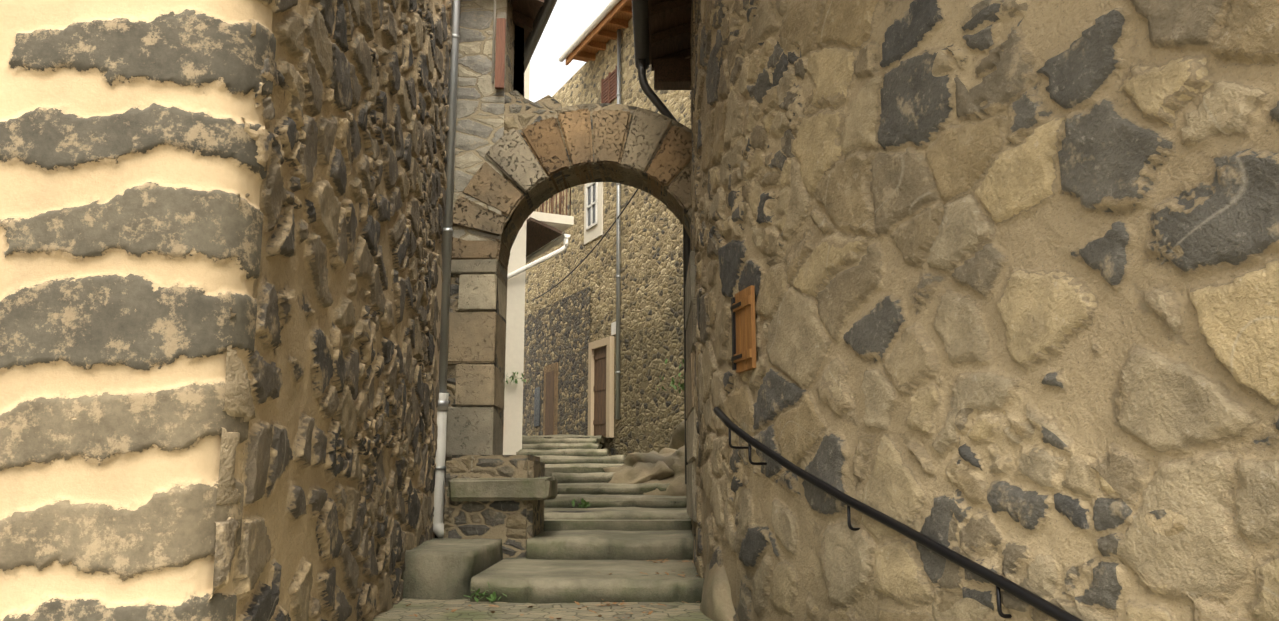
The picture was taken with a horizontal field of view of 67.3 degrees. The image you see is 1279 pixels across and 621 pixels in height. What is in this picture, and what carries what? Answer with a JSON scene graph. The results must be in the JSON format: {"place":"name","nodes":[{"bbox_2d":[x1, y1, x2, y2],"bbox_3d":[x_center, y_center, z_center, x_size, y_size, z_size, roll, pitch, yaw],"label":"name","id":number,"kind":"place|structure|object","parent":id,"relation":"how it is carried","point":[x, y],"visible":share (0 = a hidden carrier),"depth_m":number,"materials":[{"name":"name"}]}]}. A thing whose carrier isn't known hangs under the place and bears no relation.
{"place":"outdoors","nodes":[
{"label":"outdoors","id":0,"kind":"place"},
{"bbox_2d":[452,0,506,240],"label":"stone wall","id":1,"kind":"structure","parent":0,"point":[480,117],"depth_m":9.45,"materials":[{"name":"beige stone"}]},
{"bbox_2d":[512,0,543,31],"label":"tower eave rafters","id":2,"kind":"object","parent":1,"relation":"attached to","point":[522,21],"visible":0.1,"depth_m":10.07,"materials":[{"name":"brown wood"}]},
{"bbox_2d":[511,0,539,43],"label":"tower eave boards","id":3,"kind":"object","parent":2,"relation":"attached to","point":[528,8],"depth_m":9.98,"materials":[{"name":"brown wood"}]},
{"bbox_2d":[524,0,556,72],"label":"roof eave","id":4,"kind":"object","parent":2,"relation":"attached to","point":[540,22],"depth_m":10.28,"materials":[{"name":"brown wood"}]},
{"bbox_2d":[503,62,561,454],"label":"white house","id":5,"kind":"structure","parent":0,"point":[513,395],"depth_m":15.43,"materials":[{"name":"white paint"}]},
{"bbox_2d":[506,372,530,383],"bbox_3d":[-2.080,1.058,15.267,0.741,0.271,0.531,-6,-12,30],"label":"plant","id":6,"kind":"object","parent":5,"relation":"attached to","point":[522,380],"visible":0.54,"depth_m":15.20,"materials":[{"name":"green plant"}]},
{"bbox_2d":[507,238,567,279],"bbox_3d":[-1.697,0.141,15.422,1.114,2.760,0.080,3,-11,-19],"label":"white downpipe","id":7,"kind":"object","parent":5,"relation":"attached to","point":[563,248],"visible":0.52,"depth_m":15.59,"materials":[{"name":"plastic"}]},
{"bbox_2d":[526,234,570,262],"bbox_3d":[-1.686,-1.044,16.811,0.129,0.064,2.300,5,-11,-25],"label":"white house gutter","id":8,"kind":"object","parent":5,"relation":"attached to","point":[547,247],"visible":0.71,"depth_m":16.52,"materials":[{"name":"white metal"}]},
{"bbox_2d":[528,211,573,231],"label":"balcony slab","id":9,"kind":"structure","parent":5,"relation":"attached to","point":[562,223],"depth_m":16.38,"materials":[{"name":"white concrete"}]},
{"bbox_2d":[534,188,570,215],"bbox_3d":[-2.290,-1.846,17.851,0.914,0.917,3.261,5,-11,-25],"label":"balcony railing","id":10,"kind":"object","parent":5,"relation":"attached to","point":[560,203],"visible":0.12,"depth_m":16.89,"materials":[{"name":"brown wood"}]},
{"bbox_2d":[435,0,691,537],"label":"mortar","id":11,"kind":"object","parent":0,"point":[521,112],"depth_m":9.45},
{"bbox_2d":[451,259,506,281],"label":"stone block","id":12,"kind":"structure","parent":11,"relation":"attached to","point":[473,266],"depth_m":9.13,"materials":[{"name":"beige stone"}]},
{"bbox_2d":[451,235,509,270],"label":"stone block","id":13,"kind":"structure","parent":11,"relation":"attached to","point":[465,249],"depth_m":9.19,"materials":[{"name":"beige stone"}]},
{"bbox_2d":[458,274,506,319],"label":"stone block","id":14,"kind":"structure","parent":11,"relation":"attached to","point":[477,292],"depth_m":9.09,"materials":[{"name":"beige stone"}]},
{"bbox_2d":[452,196,515,246],"bbox_3d":[-1.548,-0.857,9.523,0.577,0.399,0.649,0,-10,1],"label":"arch stone","id":15,"kind":"object","parent":11,"relation":"attached to","point":[470,215],"visible":0.62,"depth_m":9.21,"materials":[{"name":"beige stone"}]},
{"bbox_2d":[463,162,530,229],"bbox_3d":[-1.418,-1.133,9.584,0.624,0.569,0.620,0,-10,1],"label":"arch stone","id":16,"kind":"object","parent":11,"relation":"attached to","point":[488,184],"visible":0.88,"depth_m":9.28,"materials":[{"name":"beige stone"}]},
{"bbox_2d":[485,128,551,208],"bbox_3d":[-1.196,-1.409,9.615,0.607,0.654,0.646,0,-10,1],"label":"arch stone","id":17,"kind":"object","parent":11,"relation":"attached to","point":[510,156],"visible":0.94,"depth_m":9.31,"materials":[{"name":"beige stone"}]},
{"bbox_2d":[521,117,569,192],"bbox_3d":[-0.914,-1.553,9.652,0.496,0.617,0.614,0,-10,1],"label":"arch stone","id":18,"kind":"object","parent":11,"relation":"attached to","point":[544,140],"visible":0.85,"depth_m":9.36,"materials":[{"name":"beige stone"}]},
{"bbox_2d":[558,108,594,184],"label":"arch stone","id":19,"kind":"object","parent":11,"relation":"attached to","point":[576,129],"visible":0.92,"depth_m":9.36,"materials":[{"name":"beige stone"}]},
{"bbox_2d":[592,110,631,182],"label":"arch stone","id":20,"kind":"object","parent":11,"relation":"attached to","point":[610,129],"visible":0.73,"depth_m":9.36,"materials":[{"name":"beige stone"}]},
{"bbox_2d":[621,108,671,190],"bbox_3d":[0.074,-1.607,9.639,0.501,0.676,0.623,0,-10,1],"label":"arch stone","id":21,"kind":"object","parent":11,"relation":"attached to","point":[647,132],"visible":0.9,"depth_m":9.35,"materials":[{"name":"beige stone"}]},
{"bbox_2d":[646,125,691,200],"bbox_3d":[0.354,-1.457,9.609,0.570,0.629,0.617,0,-10,1],"label":"arch stone","id":22,"kind":"object","parent":11,"relation":"attached to","point":[672,159],"visible":0.73,"depth_m":9.31,"materials":[{"name":"brown stone"}]},
{"bbox_2d":[666,162,691,223],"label":"arch stone","id":23,"kind":"object","parent":11,"relation":"attached to","point":[679,199],"visible":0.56,"depth_m":9.26,"materials":[{"name":"brown stone"}]},
{"bbox_2d":[529,0,610,101],"label":"sky","id":24,"kind":"structure","parent":0,"point":[568,18],"materials":[{"name":"white"}]},
{"label":"ground","id":25,"kind":"structure","parent":0,"visible":0},
{"bbox_2d":[372,599,712,620],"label":"lane paving","id":26,"kind":"structure","parent":25,"relation":"on","point":[423,609],"depth_m":6.22,"materials":[{"name":"grey stone"}]},
{"bbox_2d":[401,538,502,599],"bbox_3d":[-1.553,2.206,7.749,0.728,0.652,1.772,0,-10,1],"label":"plinth stone","id":27,"kind":"object","parent":26,"relation":"on","point":[442,568],"visible":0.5,"depth_m":6.94,"materials":[{"name":"grey stone"}]},
{"bbox_2d":[406,604,532,612],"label":"dry leaves","id":28,"kind":"object","parent":26,"relation":"on","point":[452,610],"visible":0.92,"depth_m":6.28,"materials":[{"name":"brown plant"}]},
{"bbox_2d":[464,583,505,602],"bbox_3d":[-1.071,1.965,6.699,0.307,0.151,0.148,0,-10,1],"label":"plant","id":29,"kind":"object","parent":26,"relation":"on","point":[492,598],"visible":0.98,"depth_m":6.68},
{"bbox_2d":[409,610,652,619],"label":"dry leaves","id":30,"kind":"object","parent":26,"relation":"on","point":[650,612],"visible":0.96,"depth_m":5.96,"materials":[{"name":"brown plant"}]},
{"bbox_2d":[470,557,703,603],"bbox_3d":[-0.282,2.100,7.490,1.790,0.207,1.749,0,-10,1],"label":"stone step","id":31,"kind":"object","parent":26,"relation":"on","point":[525,580],"visible":0.77,"depth_m":6.74,"materials":[{"name":"grey stone"}]},
{"bbox_2d":[526,530,693,559],"bbox_3d":[-0.137,2.184,8.951,1.650,0.248,1.638,0,-10,1],"label":"stone step","id":32,"kind":"object","parent":31,"relation":"on","point":[611,545],"visible":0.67,"depth_m":8.21,"materials":[{"name":"grey stone"}]},
{"bbox_2d":[599,570,697,576],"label":"dry leaves","id":33,"kind":"object","parent":31,"relation":"on","point":[660,573],"visible":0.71,"depth_m":7.02,"materials":[{"name":"brown plant"}]},
{"bbox_2d":[647,559,693,562],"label":"dry leaves","id":34,"kind":"object","parent":31,"relation":"on","point":[668,561],"visible":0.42,"depth_m":8.04,"materials":[{"name":"brown plant"}]},
{"bbox_2d":[572,599,699,616],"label":"dry leaves","id":35,"kind":"object","parent":26,"relation":"on","point":[620,604],"visible":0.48,"depth_m":6.49,"materials":[{"name":"brown plant"}]},
{"bbox_2d":[700,561,735,620],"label":"stone","id":36,"kind":"object","parent":26,"relation":"on","point":[716,604],"visible":0.17,"depth_m":5.90,"materials":[{"name":"beige stone"}]},
{"bbox_2d":[544,468,691,530],"bbox_3d":[-0.726,4.016,19.372,10.000,1.500,20.400,0,-10,1],"label":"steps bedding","id":37,"kind":"object","parent":25,"relation":"on","point":[621,525],"visible":0.04,"depth_m":9.35,"materials":[{"name":"stone"}]},
{"bbox_2d":[444,455,544,558],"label":"stone wall","id":38,"kind":"structure","parent":37,"relation":"on","point":[514,525],"depth_m":8.44,"materials":[{"name":"stone"}]},
{"bbox_2d":[445,407,502,456],"bbox_3d":[-1.606,1.172,9.169,0.521,0.457,0.641,0,-10,1],"label":"jamb","id":39,"kind":"object","parent":38,"relation":"on","point":[472,430],"visible":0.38,"depth_m":8.86,"materials":[{"name":"grey stone"}]},
{"bbox_2d":[455,364,503,409],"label":"stone block","id":40,"kind":"structure","parent":39,"relation":"on","point":[479,385],"depth_m":8.94,"materials":[{"name":"beige stone"}]},
{"bbox_2d":[448,311,505,369],"bbox_3d":[-1.605,0.305,9.322,0.522,0.497,0.632,0,-10,1],"label":"jamb","id":41,"kind":"object","parent":40,"relation":"on","point":[475,338],"visible":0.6,"depth_m":9.02,"materials":[{"name":"beige stone"}]},
{"bbox_2d":[447,477,556,500],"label":"pier slab","id":42,"kind":"structure","parent":38,"relation":"on","point":[494,489],"depth_m":8.35,"materials":[{"name":"stone"}]},
{"bbox_2d":[544,507,690,519],"bbox_3d":[-0.318,2.242,10.321,1.860,0.231,1.526,0,-10,1],"label":"stone step","id":43,"kind":"object","parent":37,"relation":"on","point":[622,513],"visible":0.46,"depth_m":9.65,"materials":[{"name":"grey stone"}]},
{"bbox_2d":[572,498,590,507],"bbox_3d":[-0.660,2.187,10.856,0.226,0.136,0.160,0,-10,1],"label":"weed","id":44,"kind":"object","parent":43,"relation":"on","point":[583,504],"visible":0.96,"depth_m":10.83,"materials":[{"name":"green plant"}]},
{"bbox_2d":[544,494,686,507],"bbox_3d":[-0.270,2.274,11.376,1.640,0.194,1.035,0,-10,1],"label":"stone step","id":45,"kind":"object","parent":43,"relation":"on","point":[607,500],"visible":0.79,"depth_m":10.94,"materials":[{"name":"grey stone"}]},
{"bbox_2d":[557,483,669,494],"bbox_3d":[-0.255,2.276,12.202,1.640,0.197,1.008,0,-10,1],"label":"stone step","id":46,"kind":"object","parent":45,"relation":"on","point":[603,488],"visible":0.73,"depth_m":11.75,"materials":[{"name":"grey stone"}]},
{"bbox_2d":[552,472,615,482],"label":"stone step","id":47,"kind":"object","parent":46,"relation":"on","point":[601,477],"visible":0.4,"depth_m":12.55,"materials":[{"name":"grey stone"}]},
{"bbox_2d":[545,463,622,467],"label":"stone step","id":48,"kind":"object","parent":47,"relation":"on","point":[586,465],"visible":0.31,"depth_m":13.40,"materials":[{"name":"grey stone"}]},
{"bbox_2d":[536,455,625,463],"bbox_3d":[-1.312,2.304,14.700,2.200,0.190,1.116,0,-10,1],"label":"stone step","id":49,"kind":"object","parent":48,"relation":"on","point":[554,459],"visible":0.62,"depth_m":14.20,"materials":[{"name":"grey stone"}]},
{"bbox_2d":[516,449,610,456],"bbox_3d":[-1.595,2.344,15.665,2.200,0.185,1.212,0,-10,1],"label":"stone step","id":50,"kind":"object","parent":49,"relation":"on","point":[582,452],"visible":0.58,"depth_m":15.11,"materials":[{"name":"grey stone"}]},
{"bbox_2d":[522,443,602,449],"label":"stone step","id":51,"kind":"object","parent":50,"relation":"on","point":[545,446],"visible":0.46,"depth_m":16.13,"materials":[{"name":"grey stone"}]},
{"bbox_2d":[522,438,601,443],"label":"stone step","id":52,"kind":"object","parent":51,"relation":"on","point":[563,440],"visible":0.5,"depth_m":17.33,"materials":[{"name":"grey stone"}]},
{"bbox_2d":[522,434,604,442],"bbox_3d":[-2.191,2.993,21.576,3.000,0.179,6.067,0,-10,1],"label":"stone step","id":53,"kind":"object","parent":52,"relation":"on","point":[562,436],"visible":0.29,"depth_m":18.64,"materials":[{"name":"grey stone"}]},
{"bbox_2d":[588,336,613,437],"bbox_3d":[-0.823,1.663,20.422,0.100,2.100,1.160,5,-11,-25],"label":"door surround","id":54,"kind":"object","parent":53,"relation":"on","point":[608,342],"visible":0.83,"depth_m":20.09,"materials":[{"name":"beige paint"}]},
{"bbox_2d":[593,346,605,435],"bbox_3d":[-0.804,1.720,20.433,0.040,1.890,0.800,5,-11,-25],"label":"door","id":55,"kind":"structure","parent":54,"relation":"attached to","point":[599,420],"depth_m":20.49,"materials":[{"name":"brown wood"}]},
{"bbox_2d":[603,450,673,483],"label":"bed rock","id":56,"kind":"object","parent":37,"relation":"on","point":[639,472],"visible":0.19,"depth_m":12.31,"materials":[{"name":"beige stone"}]},
{"bbox_2d":[621,445,686,496],"bbox_3d":[1.209,2.726,13.266,3.183,2.313,4.157,0,-10,1],"label":"bed rock","id":57,"kind":"object","parent":37,"relation":"on","point":[675,463],"visible":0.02,"depth_m":12.08,"materials":[{"name":"beige stone"}]},
{"bbox_2d":[669,420,684,449],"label":"bed rock","id":58,"kind":"object","parent":37,"relation":"on","point":[677,441],"visible":0.04,"depth_m":14.83,"materials":[{"name":"brown stone"}]},
{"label":"tower","id":59,"kind":"object","parent":37,"relation":"on","visible":0},
{"bbox_2d":[492,0,495,82],"bbox_3d":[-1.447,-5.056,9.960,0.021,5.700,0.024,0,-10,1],"label":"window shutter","id":60,"kind":"object","parent":59,"relation":"attached to","point":[494,23],"visible":1,"depth_m":9.53,"materials":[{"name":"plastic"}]},
{"bbox_2d":[495,18,505,88],"bbox_3d":[-1.372,-2.537,9.479,0.090,0.730,0.040,0,-10,1],"label":"window shutter","id":61,"kind":"object","parent":59,"relation":"attached to","point":[500,53],"visible":1,"depth_m":9.46,"materials":[{"name":"red wood"}]},
{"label":"house","id":62,"kind":"structure","parent":37,"relation":"on"},
{"bbox_2d":[565,0,632,64],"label":"eave wood","id":63,"kind":"object","parent":62,"relation":"on","point":[603,32],"visible":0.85,"depth_m":21.11,"materials":[{"name":"brown wood"}]},
{"bbox_2d":[558,0,619,61],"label":"gutter","id":64,"kind":"object","parent":63,"relation":"on","point":[591,26],"visible":1,"depth_m":20.97,"materials":[{"name":"white plastic"}]},
{"bbox_2d":[525,17,690,455],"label":"house facade","id":65,"kind":"structure","parent":62,"relation":"attached to","point":[651,306],"depth_m":19.47,"materials":[{"name":"beige stone"}]},
{"bbox_2d":[522,286,589,435],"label":"house facade","id":66,"kind":"structure","parent":65,"relation":"attached to","point":[558,331],"depth_m":22.62,"materials":[{"name":"stone"}]},
{"bbox_2d":[534,387,540,426],"bbox_3d":[-2.552,2.404,23.966,0.020,0.970,0.400,5,-11,-25],"label":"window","id":67,"kind":"structure","parent":66,"relation":"attached to","point":[537,393],"depth_m":23.94,"materials":[{"name":"grey glass"}]},
{"bbox_2d":[543,362,557,434],"bbox_3d":[-2.144,2.216,23.127,0.030,1.850,0.900,5,-11,-25],"label":"door frame","id":68,"kind":"object","parent":66,"relation":"attached to","point":[551,367],"visible":0.5,"depth_m":22.91,"materials":[{"name":"beige stone"}]},
{"bbox_2d":[545,371,553,434],"bbox_3d":[-2.163,2.298,23.104,0.010,1.660,0.560,5,-11,-25],"label":"door","id":69,"kind":"structure","parent":68,"relation":"in","point":[549,414],"depth_m":23.10,"materials":[{"name":"brown wood"}]},
{"bbox_2d":[532,189,637,300],"bbox_3d":[-1.346,-1.416,21.957,0.027,1.329,6.506,5,-11,-25],"label":"facade cable","id":70,"kind":"object","parent":65,"relation":"attached to","point":[591,250],"visible":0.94,"depth_m":21.32,"materials":[{"name":"black rubber"}]},
{"bbox_2d":[584,182,602,244],"bbox_3d":[-1.038,-2.362,21.669,0.030,1.580,1.020,5,-11,-25],"label":"window surround","id":71,"kind":"object","parent":65,"relation":"attached to","point":[593,233],"visible":0.5,"depth_m":21.39,"materials":[{"name":"white paint"}]},
{"bbox_2d":[586,182,597,229],"bbox_3d":[-1.079,-2.383,21.664,0.030,1.040,0.600,5,-11,-25],"label":"window frame","id":72,"kind":"object","parent":71,"relation":"attached to","point":[591,205],"visible":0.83,"depth_m":21.64,"materials":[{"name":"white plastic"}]},
{"bbox_2d":[588,183,597,225],"bbox_3d":[-1.060,-2.382,21.673,0.010,1.000,0.560,5,-11,-25],"label":"window glass","id":73,"kind":"object","parent":71,"relation":"attached to","point":[589,203],"visible":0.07,"depth_m":21.71,"materials":[{"name":"grey glass"}]},
{"bbox_2d":[601,65,616,102],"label":"top shutters","id":74,"kind":"object","parent":65,"relation":"attached to","point":[609,88],"visible":0.77,"depth_m":21.27,"materials":[{"name":"red wood"}]},
{"bbox_2d":[611,321,615,334],"bbox_3d":[-0.526,0.370,20.119,0.020,0.260,0.280,5,-11,-25],"label":"utility box","id":75,"kind":"object","parent":65,"relation":"attached to","point":[613,328],"visible":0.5,"depth_m":20.13,"materials":[{"name":"white plastic"}]},
{"bbox_2d":[615,29,620,418],"bbox_3d":[-0.442,-1.954,20.210,0.105,8.450,0.110,0,-10,1],"label":"downpipe","id":76,"kind":"object","parent":65,"relation":"attached to","point":[618,232],"visible":0.88,"depth_m":20.01,"materials":[{"name":"grey metal"}]},
{"bbox_2d":[657,359,683,393],"bbox_3d":[0.676,0.745,12.156,0.920,0.601,0.809,0,-10,1],"label":"plant on rock","id":77,"kind":"object","parent":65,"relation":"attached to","point":[679,384],"visible":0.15,"depth_m":12.13,"materials":[{"name":"green plant"}]},
{"bbox_2d":[728,0,745,620],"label":"stones","id":78,"kind":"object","parent":25,"relation":"on","point":[740,565],"depth_m":6.01,"materials":[{"name":"beige stone"}]},
{"bbox_2d":[690,0,1278,620],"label":"house wall","id":79,"kind":"structure","parent":25,"relation":"on","point":[1008,270],"depth_m":3.72,"materials":[{"name":"beige stone"}]},
{"bbox_2d":[638,59,690,483],"bbox_3d":[0.261,-0.474,9.945,0.570,4.470,0.098,2,-10,-11],"label":"swan neck pipe","id":80,"kind":"object","parent":79,"relation":"attached to","point":[655,100],"visible":0.4,"depth_m":10.01,"materials":[{"name":"metal"}]},
{"bbox_2d":[654,58,690,89],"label":"roof end beam","id":81,"kind":"structure","parent":79,"relation":"attached to","point":[672,73],"depth_m":10.11,"materials":[{"name":"brown wood"}]},
{"bbox_2d":[685,351,694,418],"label":"stone block","id":82,"kind":"structure","parent":79,"relation":"attached to","point":[689,380],"depth_m":8.26,"materials":[{"name":"grey stone"}]},
{"bbox_2d":[686,460,697,521],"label":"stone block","id":83,"kind":"structure","parent":79,"relation":"attached to","point":[691,483],"depth_m":8.00,"materials":[{"name":"grey stone"}]},
{"bbox_2d":[686,406,699,462],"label":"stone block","id":84,"kind":"structure","parent":83,"relation":"on","point":[692,435],"depth_m":8.01,"materials":[{"name":"beige stone"}]},
{"bbox_2d":[686,297,697,368],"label":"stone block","id":85,"kind":"structure","parent":79,"relation":"attached to","point":[691,340],"depth_m":8.02,"materials":[{"name":"grey stone"}]},
{"bbox_2d":[685,251,696,329],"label":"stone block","id":86,"kind":"structure","parent":85,"relation":"on","point":[690,286],"depth_m":8.30,"materials":[{"name":"grey stone"}]},
{"bbox_2d":[730,297,741,369],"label":"shutter hinges","id":87,"kind":"object","parent":79,"relation":"attached to","point":[733,320],"visible":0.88,"depth_m":5.78,"materials":[{"name":"black metal"}]},
{"bbox_2d":[732,285,755,372],"bbox_3d":[0.615,0.115,5.658,0.040,0.480,0.289,2,-10,-13],"label":"shutter","id":88,"kind":"object","parent":79,"relation":"attached to","point":[745,330],"visible":0.98,"depth_m":5.60,"materials":[{"name":"brown wood"}]},
{"bbox_2d":[713,407,1082,620],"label":"handrail","id":89,"kind":"object","parent":79,"relation":"attached to","point":[1057,613],"visible":0.96,"depth_m":3.99,"materials":[{"name":"black metal"}]},
{"bbox_3d":[-4.472,-1.119,6.086,6.000,8.000,6.280,0,-10,1],"label":"house","id":90,"kind":"object","parent":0,"visible":0},
{"bbox_2d":[0,0,277,620],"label":"house front","id":91,"kind":"structure","parent":90,"relation":"attached to","point":[131,227],"depth_m":3.31,"materials":[{"name":"paint"}]},
{"bbox_2d":[208,0,452,620],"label":"stone wall","id":92,"kind":"structure","parent":90,"relation":"attached to","point":[334,405],"depth_m":4.84,"materials":[{"name":"brown stone"}]},
{"bbox_2d":[425,264,441,538],"bbox_3d":[-1.837,0.847,8.602,0.025,2.500,0.555,1,-10,-5],"label":"house reveal","id":93,"kind":"object","parent":92,"relation":"attached to","point":[437,290],"visible":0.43,"depth_m":8.60,"materials":[{"name":"stone"}]},
{"bbox_2d":[433,393,448,537],"bbox_3d":[-1.786,1.398,8.659,0.203,1.305,0.131,-8,-13,38],"label":"drainpipe","id":94,"kind":"object","parent":92,"relation":"attached to","point":[438,527],"visible":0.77,"depth_m":8.63,"materials":[{"name":"white metal"}]},
{"bbox_2d":[436,33,459,469],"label":"pipe brackets","id":95,"kind":"object","parent":92,"relation":"attached to","point":[445,403],"visible":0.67,"depth_m":8.76,"materials":[{"name":"silver metal"}]},
{"bbox_2d":[439,0,459,392],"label":"downspout","id":96,"kind":"object","parent":92,"relation":"attached to","point":[446,249],"visible":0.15,"depth_m":9.08,"materials":[{"name":"grey metal"}]},
{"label":"right roof tiles","id":97,"kind":"object","parent":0,"visible":0},
{"bbox_2d":[648,0,690,64],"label":"roof boards","id":98,"kind":"object","parent":97,"relation":"on","point":[670,20],"depth_m":9.79,"materials":[{"name":"brown wood"}]},
{"bbox_2d":[632,0,648,69],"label":"gutter","id":99,"kind":"object","parent":98,"relation":"attached to","point":[640,27],"visible":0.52,"depth_m":9.63,"materials":[{"name":"metal"}]},
{"bbox_2d":[651,0,691,70],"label":"roof rafters","id":100,"kind":"object","parent":98,"relation":"on","point":[663,9],"visible":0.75,"depth_m":9.80,"materials":[{"name":"brown wood"}]}
]}

